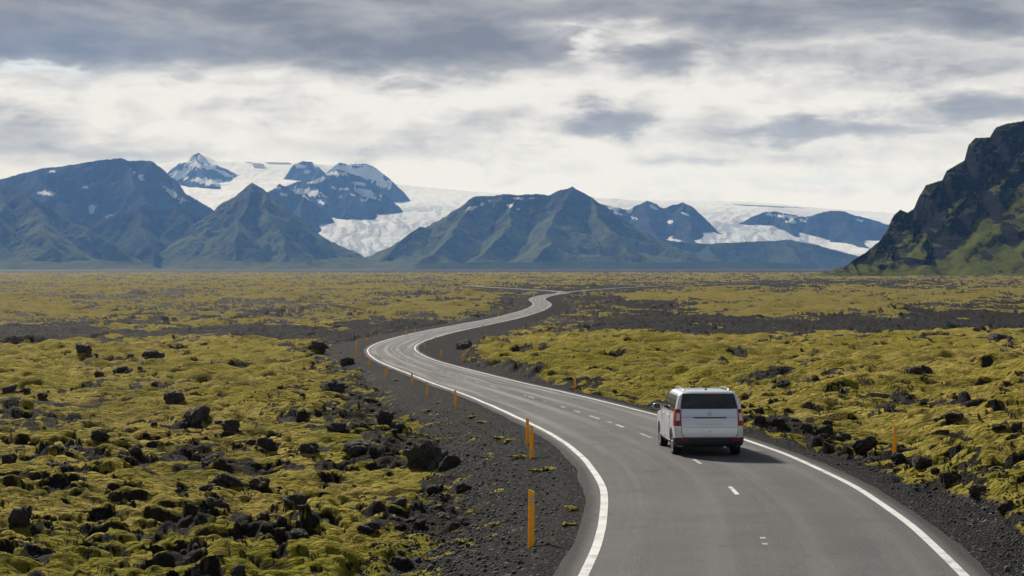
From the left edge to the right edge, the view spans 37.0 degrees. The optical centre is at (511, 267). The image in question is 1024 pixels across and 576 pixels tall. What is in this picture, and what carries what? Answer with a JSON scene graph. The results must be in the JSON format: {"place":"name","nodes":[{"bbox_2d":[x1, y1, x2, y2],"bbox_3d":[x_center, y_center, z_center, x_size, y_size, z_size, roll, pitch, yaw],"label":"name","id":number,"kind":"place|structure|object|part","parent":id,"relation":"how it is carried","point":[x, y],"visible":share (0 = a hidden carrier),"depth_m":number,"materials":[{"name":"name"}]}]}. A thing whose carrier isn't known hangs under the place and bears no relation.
{"place":"outdoors","nodes":[
{"label":"outdoors","id":0,"kind":"place"},
{"bbox_2d":[0,186,140,262],"bbox_3d":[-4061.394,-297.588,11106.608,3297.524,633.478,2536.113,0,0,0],"label":"mountain","id":1,"kind":"structure","parent":0,"point":[32,228],"depth_m":10516.14,"materials":[{"name":"blue stone"}]},
{"bbox_2d":[0,158,213,226],"bbox_3d":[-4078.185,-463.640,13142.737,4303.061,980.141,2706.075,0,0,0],"label":"mountain","id":2,"kind":"structure","parent":0,"point":[86,194],"depth_m":13026.56,"materials":[{"name":"blue stone"}]},
{"bbox_2d":[86,206,203,267],"bbox_3d":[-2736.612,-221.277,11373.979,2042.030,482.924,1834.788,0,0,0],"label":"mountain","id":3,"kind":"structure","parent":0,"point":[142,234],"depth_m":11255.64,"materials":[{"name":"blue stone"}]},
{"bbox_2d":[168,153,237,188],"bbox_3d":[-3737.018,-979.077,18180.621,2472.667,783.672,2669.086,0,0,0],"label":"mountain","id":4,"kind":"structure","parent":0,"point":[199,170],"depth_m":17916.72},
{"bbox_2d":[0,257,411,269],"bbox_3d":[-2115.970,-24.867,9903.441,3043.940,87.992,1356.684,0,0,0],"label":"mountain","id":5,"kind":"structure","parent":0,"point":[344,263],"depth_m":9434.44,"materials":[{"name":"stone"}]},
{"bbox_2d":[160,183,363,268],"bbox_3d":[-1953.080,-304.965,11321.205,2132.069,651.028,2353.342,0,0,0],"label":"mountain","id":6,"kind":"structure","parent":0,"point":[252,222],"depth_m":10844.09,"materials":[{"name":"blue stone"}]},
{"bbox_2d":[267,184,333,232],"bbox_3d":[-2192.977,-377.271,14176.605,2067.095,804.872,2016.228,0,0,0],"label":"mountain","id":7,"kind":"structure","parent":0,"point":[305,210],"depth_m":14184.36,"materials":[{"name":"blue stone"}]},
{"bbox_2d":[284,161,324,180],"bbox_3d":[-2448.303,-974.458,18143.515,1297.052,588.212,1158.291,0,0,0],"label":"mountain","id":8,"kind":"structure","parent":0,"point":[302,170],"depth_m":18106.95,"materials":[{"name":"blue stone"}]},
{"bbox_2d":[286,169,402,219],"bbox_3d":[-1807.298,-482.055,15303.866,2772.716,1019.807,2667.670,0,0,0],"label":"mountain","id":9,"kind":"structure","parent":0,"point":[340,194],"depth_m":15193.22,"materials":[{"name":"blue stone"}]},
{"bbox_2d":[326,162,409,201],"bbox_3d":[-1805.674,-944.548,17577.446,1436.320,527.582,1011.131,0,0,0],"label":"mountain","id":10,"kind":"structure","parent":0,"point":[383,183],"depth_m":17411.36,"materials":[{"name":"blue stone"}]},
{"bbox_2d":[0,269,1023,575],"bbox_3d":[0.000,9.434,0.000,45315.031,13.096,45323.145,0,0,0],"label":"ground","id":11,"kind":"structure","parent":0,"point":[744,335],"depth_m":87.31,"materials":[{"name":"green plant"}]},
{"bbox_2d":[1,453,17,463],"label":"lava boulder","id":12,"kind":"object","parent":11,"relation":"on","point":[10,458],"visible":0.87,"depth_m":48.51,"materials":[{"name":"black stone"}]},
{"bbox_2d":[2,384,16,394],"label":"lava boulder","id":13,"kind":"object","parent":11,"relation":"on","point":[8,389],"visible":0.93,"depth_m":110.86,"materials":[{"name":"black stone"}]},
{"bbox_2d":[8,505,31,529],"bbox_3d":[-11.182,5.790,34.872,0.550,0.741,0.600,0,0,39],"label":"lava boulder","id":14,"kind":"object","parent":11,"relation":"on","point":[20,516],"visible":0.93,"depth_m":34.67,"materials":[{"name":"black stone"}]},
{"bbox_2d":[22,387,30,392],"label":"lava boulder","id":15,"kind":"object","parent":11,"relation":"on","point":[26,390],"visible":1,"depth_m":110.72,"materials":[{"name":"black stone"}]},
{"bbox_2d":[37,392,47,398],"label":"lava boulder","id":16,"kind":"object","parent":11,"relation":"on","point":[40,395],"visible":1,"depth_m":92.71,"materials":[{"name":"black stone"}]},
{"bbox_2d":[76,344,91,353],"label":"lava boulder","id":17,"kind":"object","parent":11,"relation":"on","point":[82,348],"visible":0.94,"depth_m":178.25,"materials":[{"name":"grey stone"}]},
{"bbox_2d":[94,370,103,376],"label":"lava boulder","id":18,"kind":"object","parent":11,"relation":"on","point":[97,373],"visible":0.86,"depth_m":135.87,"materials":[{"name":"black stone"}]},
{"bbox_2d":[90,429,109,441],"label":"lava boulder","id":19,"kind":"object","parent":11,"relation":"on","point":[99,435],"visible":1,"depth_m":55.73,"materials":[{"name":"black stone"}]},
{"bbox_2d":[112,366,132,372],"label":"lava boulder","id":20,"kind":"object","parent":11,"relation":"on","point":[122,369],"visible":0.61,"depth_m":145.60,"materials":[{"name":"black stone"}]},
{"bbox_2d":[141,350,164,358],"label":"lava boulder","id":21,"kind":"object","parent":11,"relation":"on","point":[150,354],"visible":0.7,"depth_m":186.84,"materials":[{"name":"grey stone"}]},
{"bbox_2d":[163,390,184,403],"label":"lava boulder","id":22,"kind":"object","parent":11,"relation":"on","point":[171,397],"visible":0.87,"depth_m":89.23,"materials":[{"name":"black stone"}]},
{"bbox_2d":[184,404,211,423],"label":"lava boulder","id":23,"kind":"object","parent":11,"relation":"on","point":[199,413],"visible":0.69,"depth_m":79.70,"materials":[{"name":"grey stone"}]},
{"bbox_2d":[205,497,229,510],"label":"lava boulder","id":24,"kind":"object","parent":11,"relation":"on","point":[211,503],"visible":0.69,"depth_m":40.69,"materials":[{"name":"black stone"}]},
{"bbox_2d":[213,471,241,487],"bbox_3d":[-8.604,6.507,46.421,0.693,0.632,0.955,0,0,43],"label":"lava boulder","id":25,"kind":"object","parent":11,"relation":"on","point":[226,479],"visible":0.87,"depth_m":46.21,"materials":[{"name":"black stone"}]},
{"bbox_2d":[221,419,239,431],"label":"lava boulder","id":26,"kind":"object","parent":11,"relation":"on","point":[231,425],"visible":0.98,"depth_m":60.31,"materials":[{"name":"black stone"}]},
{"bbox_2d":[248,477,269,491],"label":"lava boulder","id":27,"kind":"object","parent":11,"relation":"on","point":[259,484],"visible":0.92,"depth_m":46.81,"materials":[{"name":"black stone"}]},
{"bbox_2d":[255,437,277,450],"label":"lava boulder","id":28,"kind":"object","parent":11,"relation":"on","point":[266,443],"visible":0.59,"depth_m":56.23,"materials":[{"name":"black stone"}]},
{"bbox_2d":[282,493,307,506],"bbox_3d":[-5.579,6.004,39.104,0.707,0.470,0.650,0,0,-22],"label":"lava boulder","id":29,"kind":"object","parent":11,"relation":"on","point":[300,499],"visible":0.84,"depth_m":38.96,"materials":[{"name":"black stone"}]},
{"bbox_2d":[299,441,318,453],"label":"lava boulder","id":30,"kind":"object","parent":11,"relation":"on","point":[310,447],"visible":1,"depth_m":53.72,"materials":[{"name":"black stone"}]},
{"bbox_2d":[308,340,327,351],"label":"lava boulder","id":31,"kind":"object","parent":11,"relation":"on","point":[320,345],"visible":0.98,"depth_m":191.72,"materials":[{"name":"grey stone"}]},
{"bbox_2d":[325,378,344,391],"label":"lava boulder","id":32,"kind":"object","parent":11,"relation":"on","point":[337,385],"visible":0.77,"depth_m":98.08,"materials":[{"name":"black stone"}]},
{"bbox_2d":[325,422,346,432],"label":"lava boulder","id":33,"kind":"object","parent":11,"relation":"on","point":[339,427],"visible":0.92,"depth_m":66.91,"materials":[{"name":"black stone"}]},
{"bbox_2d":[340,357,354,366],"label":"lava boulder","id":34,"kind":"object","parent":11,"relation":"on","point":[345,361],"visible":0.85,"depth_m":156.06,"materials":[{"name":"black stone"}]},
{"bbox_2d":[341,438,379,455],"bbox_3d":[-5.305,6.505,54.273,1.410,0.834,1.227,0,0,-15],"label":"lava boulder","id":35,"kind":"object","parent":11,"relation":"on","point":[355,447],"visible":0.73,"depth_m":53.90,"materials":[{"name":"black stone"}]},
{"bbox_2d":[359,521,379,534],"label":"lava boulder","id":36,"kind":"object","parent":11,"relation":"on","point":[367,528],"visible":0.99,"depth_m":34.95,"materials":[{"name":"black stone"}]},
{"bbox_2d":[375,409,393,421],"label":"lava boulder","id":37,"kind":"object","parent":11,"relation":"on","point":[382,415],"visible":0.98,"depth_m":71.98,"materials":[{"name":"black stone"}]},
{"bbox_2d":[391,422,406,433],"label":"lava boulder","id":38,"kind":"object","parent":11,"relation":"on","point":[399,426],"visible":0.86,"depth_m":63.63,"materials":[{"name":"black stone"}]},
{"bbox_2d":[388,556,413,569],"bbox_3d":[-2.222,5.881,30.345,0.435,0.373,0.617,0,0,-41],"label":"lava boulder","id":39,"kind":"object","parent":11,"relation":"on","point":[403,563],"visible":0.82,"depth_m":30.17,"materials":[{"name":"black stone"}]},
{"bbox_2d":[413,518,427,530],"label":"lava boulder","id":40,"kind":"object","parent":11,"relation":"on","point":[418,524],"visible":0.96,"depth_m":36.08,"materials":[{"name":"black stone"}]},
{"bbox_2d":[405,443,448,470],"bbox_3d":[-2.828,6.585,51.402,1.474,1.500,1.433,0,0,5],"label":"lava boulder","id":41,"kind":"object","parent":11,"relation":"on","point":[423,456],"visible":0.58,"depth_m":51.00,"materials":[{"name":"black stone"}]},
{"bbox_2d":[426,484,443,494],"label":"lava boulder","id":42,"kind":"object","parent":11,"relation":"on","point":[433,488],"visible":0.83,"depth_m":45.02,"materials":[{"name":"black stone"}]},
{"bbox_2d":[437,454,460,471],"bbox_3d":[-2.066,6.465,50.117,0.775,0.749,0.546,0,0,-5],"label":"lava boulder","id":43,"kind":"object","parent":11,"relation":"on","point":[447,462],"visible":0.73,"depth_m":49.94,"materials":[{"name":"black stone"}]},
{"bbox_2d":[454,390,456,409],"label":"marker post","id":44,"kind":"object","parent":11,"relation":"on","point":[455,402],"visible":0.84,"depth_m":72.69,"materials":[{"name":"orange plastic"}]},
{"bbox_2d":[452,538,467,543],"bbox_3d":[-1.008,5.702,32.032,0.372,0.096,0.529,0,0,37],"label":"moss tuft","id":45,"kind":"object","parent":11,"relation":"on","point":[463,540],"visible":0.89,"depth_m":31.89,"materials":[{"name":"plant"}]},
{"bbox_2d":[454,482,471,493],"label":"lava boulder","id":46,"kind":"object","parent":11,"relation":"on","point":[461,487],"visible":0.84,"depth_m":42.54,"materials":[{"name":"black stone"}]},
{"bbox_2d":[455,339,471,349],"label":"lava boulder","id":47,"kind":"object","parent":11,"relation":"on","point":[465,344],"visible":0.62,"depth_m":207.48,"materials":[{"name":"grey stone"}]},
{"bbox_2d":[487,521,499,525],"bbox_3d":[-0.395,5.550,33.214,0.329,0.085,0.467,0,0,-7],"label":"moss tuft","id":48,"kind":"object","parent":11,"relation":"on","point":[494,523],"visible":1,"depth_m":33.07,"materials":[{"name":"plant"}]},
{"bbox_2d":[491,436,503,438],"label":"moss tuft","id":49,"kind":"object","parent":11,"relation":"on","point":[497,437],"visible":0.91,"depth_m":53.71,"materials":[{"name":"green plant"}]},
{"bbox_2d":[501,438,514,442],"bbox_3d":[0.002,5.862,51.818,0.746,0.138,0.431,0,0,-10],"label":"moss tuft","id":50,"kind":"object","parent":11,"relation":"on","point":[507,440],"visible":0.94,"depth_m":51.72,"materials":[{"name":"green plant"}]},
{"bbox_2d":[0,328,1021,575],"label":"lava rubble","id":51,"kind":"object","parent":11,"relation":"on","point":[264,516],"visible":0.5,"depth_m":47.98,"materials":[{"name":"black stone"}]},
{"bbox_2d":[508,454,527,458],"bbox_3d":[0.242,5.720,46.271,0.592,0.131,0.658,0,0,-29],"label":"moss tuft","id":52,"kind":"object","parent":11,"relation":"on","point":[517,456],"visible":0.96,"depth_m":46.25,"materials":[{"name":"green plant"}]},
{"bbox_2d":[526,418,528,444],"bbox_3d":[0.500,5.370,49.295,0.115,1.085,0.046,-1,2,-8],"label":"marker post","id":53,"kind":"object","parent":11,"relation":"on","point":[527,430],"visible":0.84,"depth_m":49.28,"materials":[{"name":"orange plastic"}]},
{"bbox_2d":[528,489,533,547],"bbox_3d":[0.352,4.725,28.079,0.115,1.320,0.045,1,1,4],"label":"marker post","id":54,"kind":"object","parent":11,"relation":"on","point":[531,518],"visible":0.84,"depth_m":28.07,"materials":[{"name":"orange plastic"}]},
{"bbox_2d":[530,425,533,458],"bbox_3d":[0.580,5.248,45.094,0.115,1.240,0.045,1,-1,-8],"label":"marker post","id":55,"kind":"object","parent":11,"relation":"on","point":[531,441],"visible":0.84,"depth_m":45.08,"materials":[{"name":"orange plastic"}]},
{"bbox_2d":[528,468,543,471],"bbox_3d":[0.724,5.458,41.227,0.648,0.118,0.456,0,0,-16],"label":"moss tuft","id":56,"kind":"object","parent":11,"relation":"on","point":[534,470],"visible":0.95,"depth_m":41.24,"materials":[{"name":"plant"}]},
{"bbox_2d":[538,466,556,470],"bbox_3d":[1.041,5.402,40.997,0.407,0.131,0.705,0,0,-45],"label":"moss tuft","id":57,"kind":"object","parent":11,"relation":"on","point":[547,468],"visible":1,"depth_m":40.98,"materials":[{"name":"plant"}]},
{"bbox_2d":[561,521,577,525],"bbox_3d":[1.036,5.010,29.891,0.368,0.081,0.409,0,0,41],"label":"moss tuft","id":58,"kind":"object","parent":11,"relation":"on","point":[564,523],"visible":1,"depth_m":29.85,"materials":[{"name":"plant"}]},
{"bbox_2d":[564,505,582,510],"bbox_3d":[1.249,5.062,32.170,0.328,0.105,0.568,0,0,-21],"label":"moss tuft","id":59,"kind":"object","parent":11,"relation":"on","point":[572,508],"visible":1,"depth_m":32.02,"materials":[{"name":"plant"}]},
{"bbox_2d":[574,372,575,387],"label":"marker post","id":60,"kind":"object","parent":11,"relation":"on","point":[574,379],"visible":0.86,"depth_m":91.90,"materials":[{"name":"orange plastic"}]},
{"bbox_2d":[362,401,1023,575],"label":"gravel","id":61,"kind":"structure","parent":11,"relation":"on","point":[430,567],"depth_m":33.48,"materials":[{"name":"black gravel"}]},
{"bbox_2d":[753,414,765,424],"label":"lava boulder","id":62,"kind":"object","parent":11,"relation":"on","point":[758,419],"visible":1,"depth_m":54.79,"materials":[{"name":"black stone"}]},
{"bbox_2d":[769,418,786,425],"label":"lava boulder","id":63,"kind":"object","parent":11,"relation":"on","point":[779,421],"visible":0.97,"depth_m":54.51,"materials":[{"name":"black stone"}]},
{"bbox_2d":[776,379,790,387],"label":"lava boulder","id":64,"kind":"object","parent":11,"relation":"on","point":[782,383],"visible":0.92,"depth_m":82.83,"materials":[{"name":"grey stone"}]},
{"bbox_2d":[799,423,812,433],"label":"lava boulder","id":65,"kind":"object","parent":11,"relation":"on","point":[804,427],"visible":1,"depth_m":53.24,"materials":[{"name":"black stone"}]},
{"bbox_2d":[817,425,833,435],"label":"lava boulder","id":66,"kind":"object","parent":11,"relation":"on","point":[827,429],"visible":0.91,"depth_m":53.17,"materials":[{"name":"black stone"}]},
{"bbox_2d":[835,433,851,440],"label":"lava boulder","id":67,"kind":"object","parent":11,"relation":"on","point":[843,436],"visible":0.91,"depth_m":51.40,"materials":[{"name":"black stone"}]},
{"bbox_2d":[852,436,877,454],"bbox_3d":[11.131,5.596,48.268,0.833,0.590,0.772,0,0,6],"label":"lava boulder","id":68,"kind":"object","parent":11,"relation":"on","point":[864,444],"visible":0.84,"depth_m":48.08,"materials":[{"name":"black stone"}]},
{"bbox_2d":[893,425,896,451],"bbox_3d":[10.944,5.113,43.787,0.115,1.226,0.046,2,1,-6],"label":"marker post","id":69,"kind":"object","parent":11,"relation":"on","point":[894,438],"visible":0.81,"depth_m":43.77,"materials":[{"name":"orange plastic"}]},
{"bbox_2d":[889,452,905,463],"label":"lava boulder","id":70,"kind":"object","parent":11,"relation":"on","point":[895,457],"visible":1,"depth_m":43.18,"materials":[{"name":"black stone"}]},
{"bbox_2d":[908,367,922,373],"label":"lava boulder","id":71,"kind":"object","parent":11,"relation":"on","point":[918,370],"visible":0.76,"depth_m":83.31,"materials":[{"name":"black stone"}]},
{"bbox_2d":[912,455,932,469],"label":"lava boulder","id":72,"kind":"object","parent":11,"relation":"on","point":[920,462],"visible":0.99,"depth_m":40.51,"materials":[{"name":"black stone"}]},
{"bbox_2d":[920,365,932,373],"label":"lava boulder","id":73,"kind":"object","parent":11,"relation":"on","point":[926,369],"visible":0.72,"depth_m":84.52,"materials":[{"name":"black stone"}]},
{"bbox_2d":[930,467,939,473],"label":"lava boulder","id":74,"kind":"object","parent":11,"relation":"on","point":[934,470],"visible":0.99,"depth_m":38.45,"materials":[{"name":"black stone"}]},
{"bbox_2d":[939,470,959,486],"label":"lava boulder","id":75,"kind":"object","parent":11,"relation":"on","point":[947,478],"visible":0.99,"depth_m":34.85,"materials":[{"name":"black stone"}]},
{"bbox_2d":[943,412,963,421],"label":"lava boulder","id":76,"kind":"object","parent":11,"relation":"on","point":[953,417],"visible":1,"depth_m":53.46,"materials":[{"name":"black stone"}]},
{"bbox_2d":[967,484,986,497],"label":"lava boulder","id":77,"kind":"object","parent":11,"relation":"on","point":[976,490],"visible":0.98,"depth_m":32.89,"materials":[{"name":"black stone"}]},
{"bbox_2d":[986,333,1007,340],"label":"lava boulder","id":78,"kind":"object","parent":11,"relation":"on","point":[992,336],"visible":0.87,"depth_m":207.33,"materials":[{"name":"grey stone"}]},
{"bbox_2d":[991,423,1005,430],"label":"lava boulder","id":79,"kind":"object","parent":11,"relation":"on","point":[997,427],"visible":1,"depth_m":46.02,"materials":[{"name":"black stone"}]},
{"bbox_2d":[996,500,1014,513],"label":"lava boulder","id":80,"kind":"object","parent":11,"relation":"on","point":[1005,506],"visible":0.86,"depth_m":30.23,"materials":[{"name":"black stone"}]},
{"bbox_2d":[1003,381,1010,386],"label":"lava boulder","id":81,"kind":"object","parent":11,"relation":"on","point":[1007,383],"visible":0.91,"depth_m":71.81,"materials":[{"name":"black stone"}]},
{"bbox_2d":[1010,422,1022,432],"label":"lava boulder","id":82,"kind":"object","parent":11,"relation":"on","point":[1015,427],"visible":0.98,"depth_m":45.59,"materials":[{"name":"black stone"}]},
{"bbox_2d":[0,0,1023,212],"label":"sky","id":83,"kind":"structure","parent":0,"point":[856,105],"materials":[{"name":"grey"}]},
{"bbox_2d":[155,155,895,256],"bbox_3d":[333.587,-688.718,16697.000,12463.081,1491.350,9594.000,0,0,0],"label":"glacier","id":84,"kind":"object","parent":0,"point":[425,206],"visible":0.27,"depth_m":16136.96,"materials":[{"name":"white ice"}]},
{"bbox_2d":[362,187,708,267],"bbox_3d":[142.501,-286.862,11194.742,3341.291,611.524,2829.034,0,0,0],"label":"mountain","id":85,"kind":"structure","parent":0,"point":[571,224],"depth_m":10693.92,"materials":[{"name":"blue stone"}]},
{"bbox_2d":[405,261,817,269],"bbox_3d":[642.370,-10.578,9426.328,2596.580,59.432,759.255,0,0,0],"label":"mountain","id":86,"kind":"structure","parent":0,"point":[603,265],"depth_m":9253.71,"materials":[{"name":"stone"}]},
{"bbox_2d":[602,201,722,242],"bbox_3d":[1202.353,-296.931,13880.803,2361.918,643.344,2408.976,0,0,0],"label":"mountain","id":87,"kind":"structure","parent":0,"point":[682,221],"depth_m":13887.19,"materials":[{"name":"blue stone"}]},
{"bbox_2d":[569,282,758,291],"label":"side road","id":88,"kind":"structure","parent":0,"point":[630,287],"depth_m":900.78,"materials":[{"name":"grey asphalt"}]},
{"bbox_2d":[364,282,990,575],"bbox_3d":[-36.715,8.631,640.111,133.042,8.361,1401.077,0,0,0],"label":"road","id":89,"kind":"structure","parent":0,"point":[682,513],"depth_m":33.12,"materials":[{"name":"grey asphalt"}]},
{"bbox_2d":[367,286,607,575],"bbox_3d":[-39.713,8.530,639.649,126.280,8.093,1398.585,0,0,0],"label":"edge line marking","id":90,"kind":"object","parent":89,"relation":"on","point":[593,552],"visible":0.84,"depth_m":34.05,"materials":[{"name":"white paint"}]},
{"bbox_2d":[391,322,767,543],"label":"line marking","id":91,"kind":"object","parent":89,"relation":"on","point":[731,488],"visible":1,"depth_m":50.98,"materials":[{"name":"white paint"}]},
{"bbox_2d":[414,290,968,575],"bbox_3d":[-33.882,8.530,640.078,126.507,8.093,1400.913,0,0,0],"label":"edge line marking","id":92,"kind":"object","parent":89,"relation":"on","point":[947,558],"visible":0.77,"depth_m":32.43,"materials":[{"name":"white paint"}]},
{"bbox_2d":[653,386,743,453],"bbox_3d":[5.540,4.474,45.648,2.493,1.944,4.656,0,-2,-2],"label":"car","id":93,"kind":"object","parent":89,"relation":"on","point":[699,417],"visible":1,"depth_m":43.47,"materials":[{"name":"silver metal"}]},
{"bbox_3d":[4.540,4.631,46.160,0.076,0.828,0.973,0,-2,-2],"label":"door","id":94,"kind":"part","parent":93,"relation":"part of","materials":[{"name":"silver metal"}]},
{"bbox_3d":[4.626,3.966,46.061,0.120,0.449,0.762,0,-2,-2],"label":"side window","id":95,"kind":"part","parent":93,"relation":"part of","materials":[{"name":"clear glass"}]},
{"bbox_3d":[4.572,4.568,45.104,0.076,0.765,1.071,0,-2,-2],"label":"door","id":96,"kind":"part","parent":93,"relation":"part of","materials":[{"name":"silver metal"}]},
{"bbox_3d":[4.652,3.939,45.145,0.120,0.449,0.989,0,-2,-2],"label":"side window","id":97,"kind":"part","parent":93,"relation":"part of","materials":[{"name":"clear glass"}]},
{"bbox_3d":[4.680,3.909,44.137,0.120,0.449,0.865,0,-2,-2],"label":"side window","id":98,"kind":"part","parent":93,"relation":"part of","materials":[{"name":"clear glass"}]},
{"bbox_3d":[5.598,3.810,43.580,1.624,0.428,0.228,0,-2,-2],"label":"rear window","id":99,"kind":"part","parent":93,"relation":"part of","materials":[{"name":"black glass"}]},
{"bbox_2d":[659,239,858,268],"bbox_3d":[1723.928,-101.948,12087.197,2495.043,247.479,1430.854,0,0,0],"label":"mountain","id":100,"kind":"structure","parent":0,"point":[811,255],"depth_m":12105.36,"materials":[{"name":"blue stone"}]},
{"bbox_2d":[738,211,888,248],"bbox_3d":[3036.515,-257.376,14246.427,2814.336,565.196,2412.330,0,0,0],"label":"mountain","id":101,"kind":"structure","parent":0,"point":[842,227],"depth_m":14386.15,"materials":[{"name":"blue stone"}]},
{"bbox_2d":[767,121,1023,276],"bbox_3d":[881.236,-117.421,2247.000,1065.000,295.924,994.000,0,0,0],"label":"mountain","id":102,"kind":"structure","parent":0,"point":[965,217],"depth_m":2303.22,"materials":[{"name":"green stone"}]}
]}

